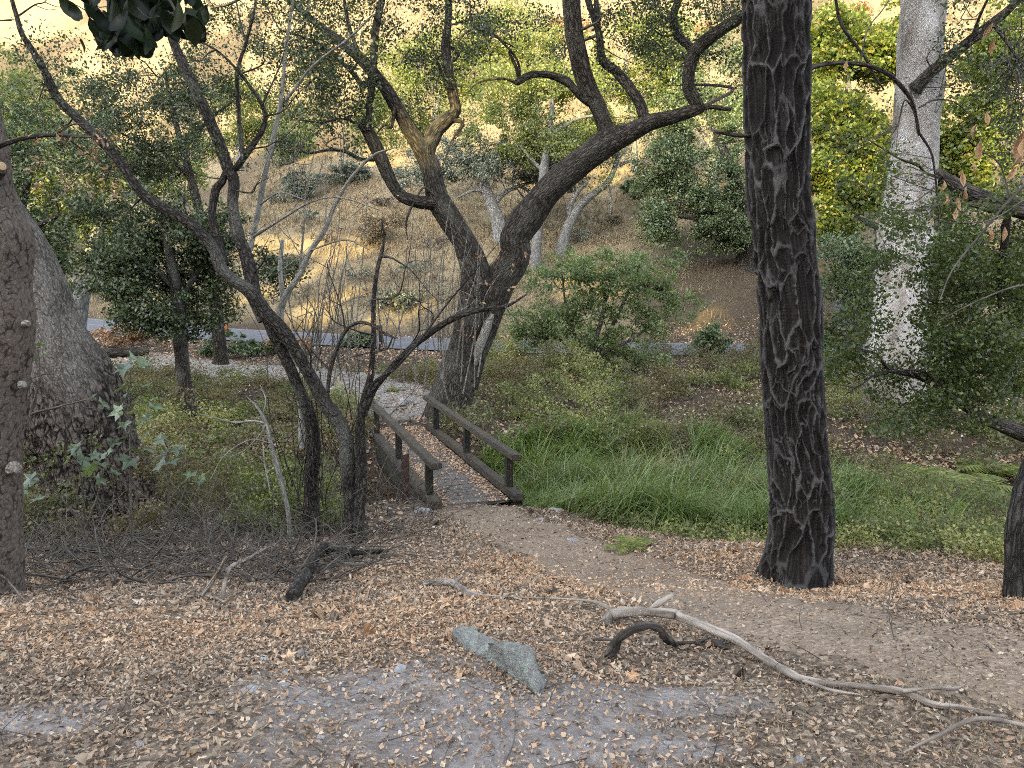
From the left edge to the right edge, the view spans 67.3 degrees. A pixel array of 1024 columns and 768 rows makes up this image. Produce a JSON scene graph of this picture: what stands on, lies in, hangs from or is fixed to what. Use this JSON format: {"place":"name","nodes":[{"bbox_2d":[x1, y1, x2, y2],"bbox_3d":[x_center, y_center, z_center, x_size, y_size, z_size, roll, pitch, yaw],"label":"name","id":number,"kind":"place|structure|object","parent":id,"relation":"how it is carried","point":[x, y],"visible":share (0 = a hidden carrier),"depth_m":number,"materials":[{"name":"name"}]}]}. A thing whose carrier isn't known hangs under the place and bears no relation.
{"place":"outdoors","nodes":[
{"label":"outdoors","id":0,"kind":"place"},
{"bbox_2d":[59,0,208,63],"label":"hanging oak spray","id":1,"kind":"object","parent":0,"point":[138,29],"visible":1,"depth_m":1.32,"materials":[{"name":"green plant"}]},
{"bbox_2d":[112,355,429,409],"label":"gravel path","id":2,"kind":"structure","parent":0,"point":[390,401],"depth_m":22.68,"materials":[{"name":"gravel"}]},
{"bbox_2d":[102,347,148,357],"bbox_3d":[-13.817,-1.096,27.301,1.715,0.405,0.386,-3,9,-21],"label":"felled log","id":3,"kind":"object","parent":2,"relation":"on","point":[117,352],"visible":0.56,"depth_m":27.20,"materials":[{"name":"brown wood"}]},
{"bbox_2d":[384,387,407,390],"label":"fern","id":4,"kind":"object","parent":2,"relation":"on","point":[394,389],"visible":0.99,"depth_m":20.75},
{"bbox_2d":[0,0,1023,767],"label":"ground","id":5,"kind":"structure","parent":0,"point":[738,292],"depth_m":4.49,"materials":[{"name":"soil"}]},
{"bbox_2d":[0,574,25,600],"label":"leaning stick","id":6,"kind":"object","parent":5,"relation":"on","point":[12,586],"visible":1,"depth_m":5.39,"materials":[{"name":"grey wood"}]},
{"bbox_2d":[0,78,123,301],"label":"tree","id":7,"kind":"object","parent":5,"relation":"on","point":[22,181],"visible":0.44,"depth_m":19.17,"materials":[{"name":"green plant"}]},
{"bbox_2d":[0,109,143,594],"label":"edge tree","id":8,"kind":"object","parent":5,"relation":"on","point":[18,318],"visible":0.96,"depth_m":5.43,"materials":[{"name":"brown plant"}]},
{"bbox_2d":[23,441,121,540],"bbox_3d":[-4.059,0.980,6.977,1.044,1.015,0.547,0,8,0],"label":"sapling","id":9,"kind":"object","parent":5,"relation":"on","point":[88,468],"visible":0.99,"depth_m":7.02,"materials":[{"name":"green plant"}]},
{"bbox_2d":[27,341,117,426],"bbox_3d":[-3.814,0.014,6.550,0.842,0.757,0.468,0,8,0],"label":"sapling","id":10,"kind":"object","parent":5,"relation":"on","point":[103,403],"visible":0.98,"depth_m":6.68,"materials":[{"name":"green plant"}]},
{"bbox_2d":[27,545,128,565],"bbox_3d":[-4.376,1.657,7.695,1.696,0.333,0.508,7,11,40],"label":"brush stick","id":11,"kind":"object","parent":5,"relation":"on","point":[72,552],"visible":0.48,"depth_m":7.46,"materials":[{"name":"brown wood"}]},
{"bbox_2d":[15,191,168,536],"bbox_3d":[-5.993,-0.723,9.844,2.788,6.536,2.615,-6,10,-37],"label":"great sycamore","id":12,"kind":"object","parent":5,"relation":"on","point":[76,363],"visible":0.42,"depth_m":9.70,"materials":[{"name":"grey plant"}]},
{"bbox_2d":[0,42,217,327],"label":"sunlit oak","id":13,"kind":"object","parent":5,"relation":"on","point":[82,305],"visible":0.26,"depth_m":26.42,"materials":[{"name":"green plant"}]},
{"bbox_2d":[90,323,168,347],"bbox_3d":[-15.181,-1.701,30.016,2.876,1.528,2.557,-7,11,-42],"label":"bush","id":14,"kind":"object","parent":5,"relation":"on","point":[118,340],"visible":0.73,"depth_m":29.55,"materials":[{"name":"green plant"}]},
{"bbox_2d":[105,351,169,540],"bbox_3d":[-3.386,0.597,6.873,0.493,1.811,0.701,-6,10,-37],"label":"sapling","id":15,"kind":"object","parent":5,"relation":"on","point":[117,413],"visible":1,"depth_m":6.80,"materials":[{"name":"green plant"}]},
{"bbox_2d":[135,740,145,745],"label":"stone","id":16,"kind":"object","parent":5,"relation":"on","point":[139,743],"visible":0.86,"depth_m":2.73,"materials":[{"name":"stone"}]},
{"bbox_2d":[42,172,314,422],"bbox_3d":[-7.425,-1.615,17.193,6.003,5.946,3.545,0,8,0],"label":"young oak","id":17,"kind":"object","parent":5,"relation":"on","point":[125,262],"visible":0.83,"depth_m":16.92,"materials":[{"name":"green plant"}]},
{"bbox_2d":[152,444,205,530],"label":"sapling","id":18,"kind":"object","parent":5,"relation":"on","point":[177,450],"visible":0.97,"depth_m":7.22,"materials":[{"name":"green plant"}]},
{"bbox_2d":[32,0,361,364],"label":"drooping oak","id":19,"kind":"object","parent":5,"relation":"on","point":[220,355],"visible":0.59,"depth_m":21.18,"materials":[{"name":"green plant"}]},
{"bbox_2d":[196,327,242,356],"bbox_3d":[-10.288,-1.248,27.025,1.712,1.600,1.454,0,8,0],"label":"bush","id":20,"kind":"object","parent":5,"relation":"on","point":[206,350],"visible":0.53,"depth_m":26.94,"materials":[{"name":"green plant"}]},
{"bbox_2d":[151,73,318,170],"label":"ridge oak","id":21,"kind":"object","parent":5,"relation":"on","point":[251,124],"visible":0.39,"depth_m":55.77,"materials":[{"name":"green plant"}]},
{"bbox_2d":[199,546,272,602],"bbox_3d":[-2.119,1.291,5.923,0.268,0.718,2.164,-1,8,-10],"label":"dead branch","id":22,"kind":"object","parent":5,"relation":"on","point":[214,578],"visible":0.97,"depth_m":5.18,"materials":[{"name":"grey wood"}]},
{"bbox_2d":[200,385,291,541],"bbox_3d":[-3.009,0.887,8.615,1.076,1.746,0.414,0,8,0],"label":"dead sapling","id":23,"kind":"object","parent":5,"relation":"on","point":[277,467],"visible":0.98,"depth_m":8.54,"materials":[{"name":"wood"}]},
{"bbox_2d":[240,685,258,693],"bbox_3d":[-1.081,1.266,3.169,0.075,0.040,0.056,-5,9,-29],"label":"stone","id":24,"kind":"object","parent":5,"relation":"on","point":[254,688],"visible":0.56,"depth_m":3.16,"materials":[{"name":"stone"}]},
{"bbox_2d":[227,333,273,356],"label":"bush","id":25,"kind":"object","parent":5,"relation":"on","point":[251,347],"visible":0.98,"depth_m":27.25,"materials":[{"name":"green plant"}]},
{"bbox_2d":[0,0,531,542],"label":"multi stem tree","id":26,"kind":"object","parent":5,"relation":"on","point":[352,462],"visible":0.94,"depth_m":8.37,"materials":[{"name":"brown plant"}]},
{"bbox_2d":[267,193,292,204],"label":"scrub","id":27,"kind":"object","parent":5,"relation":"on","point":[274,196],"visible":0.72,"depth_m":60.19,"materials":[{"name":"green plant"}]},
{"bbox_2d":[252,114,313,168],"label":"bush","id":28,"kind":"object","parent":5,"relation":"on","point":[282,158],"visible":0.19,"depth_m":66.40,"materials":[{"name":"green plant"}]},
{"bbox_2d":[280,682,289,687],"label":"stone","id":29,"kind":"object","parent":5,"relation":"on","point":[285,683],"visible":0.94,"depth_m":3.23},
{"bbox_2d":[263,336,318,352],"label":"bush","id":30,"kind":"object","parent":5,"relation":"on","point":[308,345],"visible":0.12,"depth_m":27.92,"materials":[{"name":"green plant"}]},
{"bbox_2d":[277,254,304,264],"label":"scrub","id":31,"kind":"object","parent":5,"relation":"on","point":[294,257],"visible":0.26,"depth_m":48.96,"materials":[{"name":"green plant"}]},
{"bbox_2d":[294,650,306,656],"bbox_3d":[-1.015,1.287,3.662,0.071,0.043,0.057,0,8,0],"label":"stone","id":32,"kind":"object","parent":5,"relation":"on","point":[298,652],"visible":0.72,"depth_m":3.65,"materials":[{"name":"stone"}]},
{"bbox_2d":[277,170,329,199],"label":"bush","id":33,"kind":"object","parent":5,"relation":"on","point":[290,186],"visible":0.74,"depth_m":60.29,"materials":[{"name":"green plant"}]},
{"bbox_2d":[291,207,319,219],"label":"scrub","id":34,"kind":"object","parent":5,"relation":"on","point":[317,213],"visible":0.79,"depth_m":56.84,"materials":[{"name":"green plant"}]},
{"bbox_2d":[316,734,324,739],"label":"stone","id":35,"kind":"object","parent":5,"relation":"on","point":[319,736],"visible":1,"depth_m":2.80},
{"bbox_2d":[309,232,335,242],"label":"scrub","id":36,"kind":"object","parent":5,"relation":"on","point":[327,237],"visible":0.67,"depth_m":51.37,"materials":[{"name":"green plant"}]},
{"bbox_2d":[285,542,388,602],"bbox_3d":[-1.578,1.560,6.562,0.606,0.888,3.064,0,8,0],"label":"fallen log","id":37,"kind":"object","parent":5,"relation":"on","point":[299,584],"visible":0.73,"depth_m":6.48,"materials":[{"name":"wood"}]},
{"bbox_2d":[315,159,373,183],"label":"bush","id":38,"kind":"object","parent":5,"relation":"on","point":[346,171],"visible":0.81,"depth_m":61.99,"materials":[{"name":"green plant"}]},
{"bbox_2d":[340,330,370,347],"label":"bush","id":39,"kind":"object","parent":5,"relation":"on","point":[364,342],"visible":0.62,"depth_m":29.93,"materials":[{"name":"green plant"}]},
{"bbox_2d":[346,267,372,279],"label":"scrub","id":40,"kind":"object","parent":5,"relation":"on","point":[367,272],"visible":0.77,"depth_m":44.84,"materials":[{"name":"green plant"}]},
{"bbox_2d":[227,0,499,447],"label":"bare shrub","id":41,"kind":"object","parent":5,"relation":"on","point":[284,297],"visible":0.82,"depth_m":9.17,"materials":[{"name":"brown plant"}]},
{"bbox_2d":[355,210,402,247],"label":"yellow bush","id":42,"kind":"object","parent":5,"relation":"on","point":[376,234],"visible":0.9,"depth_m":51.08,"materials":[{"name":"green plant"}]},
{"bbox_2d":[363,195,394,205],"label":"scrub","id":43,"kind":"object","parent":5,"relation":"on","point":[378,200],"visible":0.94,"depth_m":56.89,"materials":[{"name":"green plant"}]},
{"bbox_2d":[376,325,382,350],"bbox_3d":[-5.004,-1.653,29.010,0.235,1.119,0.133,0,8,0],"label":"marker post","id":44,"kind":"object","parent":5,"relation":"on","point":[380,339],"visible":0.36,"depth_m":28.95,"materials":[{"name":"brown wood"}]},
{"bbox_2d":[367,289,418,312],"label":"bush","id":45,"kind":"object","parent":5,"relation":"on","point":[386,302],"visible":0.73,"depth_m":39.80,"materials":[{"name":"green plant"}]},
{"bbox_2d":[387,210,408,225],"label":"scrub","id":46,"kind":"object","parent":5,"relation":"on","point":[402,221],"visible":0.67,"depth_m":53.80,"materials":[{"name":"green plant"}]},
{"bbox_2d":[393,663,405,672],"bbox_3d":[-0.503,1.278,3.439,0.058,0.035,0.070,0,8,0],"label":"stone","id":47,"kind":"object","parent":5,"relation":"on","point":[399,667],"visible":0.99,"depth_m":3.43,"materials":[{"name":"stone"}]},
{"bbox_2d":[401,453,409,502],"bbox_3d":[-1.592,1.617,11.487,0.120,1.181,0.101,0,8,0],"label":"rusty post","id":48,"kind":"object","parent":5,"relation":"on","point":[404,465],"visible":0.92,"depth_m":11.41,"materials":[{"name":"metal"}]},
{"bbox_2d":[398,398,413,406],"bbox_3d":[-2.639,0.471,19.126,0.364,0.228,0.274,-4,9,-26],"label":"boulder","id":49,"kind":"object","parent":5,"relation":"on","point":[405,402],"visible":0.81,"depth_m":19.03,"materials":[{"name":"grey stone"}]},
{"bbox_2d":[392,261,427,273],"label":"scrub","id":50,"kind":"object","parent":5,"relation":"on","point":[402,266],"visible":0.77,"depth_m":44.15,"materials":[{"name":"green plant"}]},
{"bbox_2d":[414,661,422,668],"bbox_3d":[-0.421,1.278,3.485,0.055,0.036,0.053,0,8,0],"label":"stone","id":51,"kind":"object","parent":5,"relation":"on","point":[420,664],"visible":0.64,"depth_m":3.47,"materials":[{"name":"stone"}]},
{"bbox_2d":[414,507,431,513],"bbox_3d":[-1.274,1.806,10.940,0.241,0.129,0.189,6,10,35],"label":"stone","id":52,"kind":"object","parent":5,"relation":"on","point":[423,510],"visible":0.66,"depth_m":10.88,"materials":[{"name":"stone"}]},
{"bbox_2d":[411,285,453,301],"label":"scrub","id":53,"kind":"object","parent":5,"relation":"on","point":[424,294],"visible":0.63,"depth_m":40.74,"materials":[{"name":"green plant"}]},
{"bbox_2d":[424,237,449,248],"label":"scrub","id":54,"kind":"object","parent":5,"relation":"on","point":[428,241],"visible":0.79,"depth_m":48.58,"materials":[{"name":"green plant"}]},
{"bbox_2d":[368,395,523,509],"bbox_3d":[-1.486,1.344,14.163,1.810,1.330,6.167,-3,9,-19],"label":"footbridge","id":55,"kind":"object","parent":5,"relation":"on","point":[505,486],"visible":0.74,"depth_m":13.08,"materials":[{"name":"brown wood"}]},
{"bbox_2d":[380,425,506,505],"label":"deck leaves","id":56,"kind":"object","parent":55,"relation":"on","point":[427,435],"visible":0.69,"depth_m":13.85,"materials":[{"name":"brown plant"}]},
{"bbox_2d":[344,0,551,164],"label":"hillside oak","id":57,"kind":"object","parent":5,"relation":"on","point":[407,77],"visible":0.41,"depth_m":49.42,"materials":[{"name":"green plant"}]},
{"bbox_2d":[423,576,482,597],"bbox_3d":[-0.394,1.487,5.593,0.215,0.463,1.317,-3,9,-20],"label":"forked stick","id":58,"kind":"object","parent":5,"relation":"on","point":[455,584],"visible":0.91,"depth_m":5.82,"materials":[{"name":"grey wood"}]},
{"bbox_2d":[206,0,742,421],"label":"forked oak","id":59,"kind":"object","parent":5,"relation":"on","point":[529,214],"visible":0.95,"depth_m":16.73,"materials":[{"name":"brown plant"}]},
{"bbox_2d":[393,125,592,243],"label":"blue oak","id":60,"kind":"object","parent":5,"relation":"on","point":[477,164],"visible":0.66,"depth_m":46.54,"materials":[{"name":"green plant"}]},
{"bbox_2d":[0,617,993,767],"bbox_3d":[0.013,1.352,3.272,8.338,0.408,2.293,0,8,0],"label":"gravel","id":61,"kind":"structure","parent":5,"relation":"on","point":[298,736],"depth_m":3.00,"materials":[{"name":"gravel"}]},
{"bbox_2d":[452,625,544,694],"bbox_3d":[-0.064,1.216,3.551,0.163,0.322,0.939,-5,10,-30],"label":"lichened rock","id":62,"kind":"object","parent":5,"relation":"on","point":[516,660],"visible":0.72,"depth_m":3.35,"materials":[{"name":"stone"}]},
{"bbox_2d":[0,336,1016,767],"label":"dry stems","id":63,"kind":"object","parent":5,"relation":"on","point":[214,538],"visible":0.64,"depth_m":7.51,"materials":[{"name":"brown plant"}]},
{"bbox_2d":[0,503,1023,767],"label":"leaf litter","id":64,"kind":"object","parent":5,"relation":"on","point":[978,617],"visible":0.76,"depth_m":3.98,"materials":[{"name":"plant"}]},
{"bbox_2d":[15,0,1023,339],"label":"dry hill grass","id":65,"kind":"structure","parent":5,"relation":"on","point":[561,214],"depth_m":53.33,"materials":[{"name":"plant"}]},
{"bbox_2d":[23,321,1023,563],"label":"brambles","id":66,"kind":"object","parent":5,"relation":"on","point":[977,540],"visible":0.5,"depth_m":15.41,"materials":[{"name":"green plant"}]},
{"bbox_2d":[24,310,1023,543],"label":"fallen leaves","id":67,"kind":"object","parent":5,"relation":"on","point":[1004,460],"visible":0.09,"depth_m":18.36,"materials":[{"name":"brown plant"}]},
{"bbox_2d":[506,411,541,416],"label":"fern","id":68,"kind":"object","parent":5,"relation":"on","point":[513,412],"visible":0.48,"depth_m":17.76,"materials":[{"name":"plant"}]},
{"bbox_2d":[456,52,624,268],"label":"tree","id":69,"kind":"object","parent":5,"relation":"on","point":[545,85],"visible":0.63,"depth_m":43.22,"materials":[{"name":"green plant"}]},
{"bbox_2d":[549,507,561,511],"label":"stone","id":70,"kind":"object","parent":5,"relation":"on","point":[558,509],"visible":0.6,"depth_m":11.06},
{"bbox_2d":[540,15,591,41],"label":"bush","id":71,"kind":"object","parent":5,"relation":"on","point":[583,23],"visible":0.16,"depth_m":84.32,"materials":[{"name":"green plant"}]},
{"bbox_2d":[571,227,591,241],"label":"scrub","id":72,"kind":"object","parent":5,"relation":"on","point":[583,234],"visible":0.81,"depth_m":47.35,"materials":[{"name":"green plant"}]},
{"bbox_2d":[481,1,711,172],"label":"canyon oak","id":73,"kind":"object","parent":5,"relation":"on","point":[630,75],"visible":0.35,"depth_m":47.62,"materials":[{"name":"green plant"}]},
{"bbox_2d":[555,142,648,256],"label":"forked white tree","id":74,"kind":"object","parent":5,"relation":"on","point":[570,221],"visible":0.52,"depth_m":45.30,"materials":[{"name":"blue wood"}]},
{"bbox_2d":[499,239,715,373],"bbox_3d":[2.694,-2.135,23.497,6.568,4.480,4.340,0,8,0],"label":"spreading shrub","id":75,"kind":"object","parent":5,"relation":"on","point":[580,268],"visible":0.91,"depth_m":22.94,"materials":[{"name":"green plant"}]},
{"bbox_2d":[603,210,623,225],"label":"scrub","id":76,"kind":"object","parent":5,"relation":"on","point":[608,218],"visible":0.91,"depth_m":51.86,"materials":[{"name":"green plant"}]},
{"bbox_2d":[603,535,655,554],"bbox_3d":[1.288,1.769,8.390,0.493,0.106,0.652,4,9,24],"label":"moss patch","id":77,"kind":"object","parent":5,"relation":"on","point":[625,542],"visible":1,"depth_m":8.44,"materials":[{"name":"plant"}]},
{"bbox_2d":[619,176,649,198],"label":"bush","id":78,"kind":"object","parent":5,"relation":"on","point":[624,188],"visible":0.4,"depth_m":54.45,"materials":[{"name":"green plant"}]},
{"bbox_2d":[592,621,729,658],"bbox_3d":[0.742,1.207,3.701,0.671,0.242,0.238,-1,8,-8],"label":"arched root","id":79,"kind":"object","parent":5,"relation":"on","point":[613,648],"visible":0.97,"depth_m":3.59,"materials":[{"name":"brown wood"}]},
{"bbox_2d":[663,741,671,744],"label":"stone","id":80,"kind":"object","parent":5,"relation":"on","point":[667,743],"visible":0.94,"depth_m":2.82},
{"bbox_2d":[624,69,754,272],"bbox_3d":[9.697,-10.651,39.547,7.921,10.088,6.601,3,9,20],"label":"spreading oak","id":81,"kind":"object","parent":5,"relation":"on","point":[704,201],"visible":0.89,"depth_m":38.78,"materials":[{"name":"green plant"}]},
{"bbox_2d":[636,14,744,191],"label":"oak","id":82,"kind":"object","parent":5,"relation":"on","point":[670,101],"visible":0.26,"depth_m":46.93,"materials":[{"name":"green plant"}]},
{"bbox_2d":[678,288,702,300],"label":"scrub","id":83,"kind":"object","parent":5,"relation":"on","point":[696,290],"visible":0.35,"depth_m":37.65,"materials":[{"name":"green plant"}]},
{"bbox_2d":[691,20,715,35],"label":"bush","id":84,"kind":"object","parent":5,"relation":"on","point":[703,24],"visible":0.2,"depth_m":79.91,"materials":[{"name":"yellow plant"}]},
{"bbox_2d":[692,318,734,354],"bbox_3d":[7.200,-1.483,27.570,1.590,1.847,1.443,0,8,0],"label":"bush","id":85,"kind":"object","parent":5,"relation":"on","point":[712,333],"visible":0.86,"depth_m":27.30,"materials":[{"name":"green plant"}]},
{"bbox_2d":[447,507,1023,707],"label":"trail","id":86,"kind":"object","parent":5,"relation":"on","point":[779,626],"visible":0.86,"depth_m":4.22,"materials":[{"name":"soil"}]},
{"bbox_2d":[567,538,578,541],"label":"stone","id":87,"kind":"object","parent":86,"relation":"on","point":[572,539],"visible":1,"depth_m":8.74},
{"bbox_2d":[470,395,1012,547],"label":"sedge grass","id":88,"kind":"structure","parent":5,"relation":"on","point":[645,496],"depth_m":13.27,"materials":[{"name":"plant"}]},
{"bbox_2d":[480,592,1002,717],"bbox_3d":[0.910,1.325,4.007,0.370,0.466,2.857,-8,11,-43],"label":"fallen branch","id":89,"kind":"object","parent":5,"relation":"on","point":[612,614],"visible":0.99,"depth_m":3.69,"materials":[{"name":"brown wood"}]},
{"bbox_2d":[795,756,805,762],"bbox_3d":[1.011,1.315,2.692,0.037,0.021,0.029,0,8,0],"label":"stone","id":90,"kind":"object","parent":5,"relation":"on","point":[800,759],"visible":0.97,"depth_m":2.69,"materials":[{"name":"stone"}]},
{"bbox_2d":[823,330,837,356],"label":"bush","id":91,"kind":"object","parent":5,"relation":"on","point":[826,344],"visible":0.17,"depth_m":25.69,"materials":[{"name":"green plant"}]},
{"bbox_2d":[713,0,974,590],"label":"furrowed tree","id":92,"kind":"object","parent":5,"relation":"on","point":[778,67],"visible":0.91,"depth_m":6.04,"materials":[{"name":"brown plant"}]},
{"bbox_2d":[828,0,874,15],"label":"bush","id":93,"kind":"object","parent":5,"relation":"on","point":[863,2],"visible":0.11,"depth_m":80.48,"materials":[{"name":"yellow plant"}]},
{"bbox_2d":[706,645,1023,767],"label":"straw tuft","id":94,"kind":"object","parent":5,"relation":"on","point":[778,691],"visible":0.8,"depth_m":2.90,"materials":[{"name":"plant"}]},
{"bbox_2d":[816,208,998,335],"bbox_3d":[14.778,-4.480,30.659,10.169,5.018,5.110,0,8,0],"label":"shade tree","id":95,"kind":"object","parent":5,"relation":"on","point":[850,265],"visible":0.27,"depth_m":29.22,"materials":[{"name":"plant"}]},
{"bbox_2d":[810,0,1023,330],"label":"lime sycamore","id":96,"kind":"object","parent":5,"relation":"on","point":[830,41],"visible":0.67,"depth_m":30.99,"materials":[{"name":"green plant"}]},
{"bbox_2d":[820,140,1023,444],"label":"reaching oak","id":97,"kind":"object","parent":5,"relation":"on","point":[994,365],"visible":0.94,"depth_m":8.65,"materials":[{"name":"plant"}]},
{"bbox_2d":[888,464,958,480],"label":"fern","id":98,"kind":"object","parent":5,"relation":"on","point":[921,468],"visible":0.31,"depth_m":14.84,"materials":[{"name":"plant"}]},
{"bbox_2d":[834,19,1023,319],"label":"dry leaf spray","id":99,"kind":"object","parent":5,"relation":"on","point":[1018,151],"visible":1,"depth_m":2.92,"materials":[{"name":"brown plant"}]},
{"bbox_2d":[860,0,1023,431],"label":"white sycamore","id":100,"kind":"object","parent":5,"relation":"on","point":[922,38],"visible":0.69,"depth_m":16.38,"materials":[{"name":"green plant"}]},
{"bbox_2d":[903,716,1023,753],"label":"fallen stick","id":101,"kind":"object","parent":5,"relation":"on","point":[967,721],"visible":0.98,"depth_m":2.73,"materials":[{"name":"grey wood"}]},
{"bbox_2d":[919,468,1012,500],"bbox_3d":[8.245,1.867,13.816,1.768,0.314,1.854,5,10,32],"label":"fern","id":102,"kind":"object","parent":5,"relation":"on","point":[963,476],"visible":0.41,"depth_m":14.10,"materials":[{"name":"plant"}]},
{"bbox_2d":[948,458,1020,477],"bbox_3d":[9.484,1.684,14.914,1.439,0.301,1.944,-8,11,-44],"label":"fern","id":103,"kind":"object","parent":5,"relation":"on","point":[1007,467],"visible":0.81,"depth_m":14.97,"materials":[{"name":"plant"}]},
{"bbox_2d":[1002,459,1023,597],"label":"slim tree","id":104,"kind":"object","parent":5,"relation":"on","point":[1013,581],"visible":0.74,"depth_m":5.25,"materials":[{"name":"brown plant"}]},
{"bbox_2d":[87,318,1015,357],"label":"road","id":105,"kind":"structure","parent":0,"point":[250,333],"depth_m":32.88,"materials":[{"name":"asphalt"}]},
{"bbox_2d":[93,319,682,343],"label":"edge line","id":106,"kind":"object","parent":105,"relation":"on","point":[430,338],"visible":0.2,"depth_m":34.52,"materials":[{"name":"paint"}]}
]}

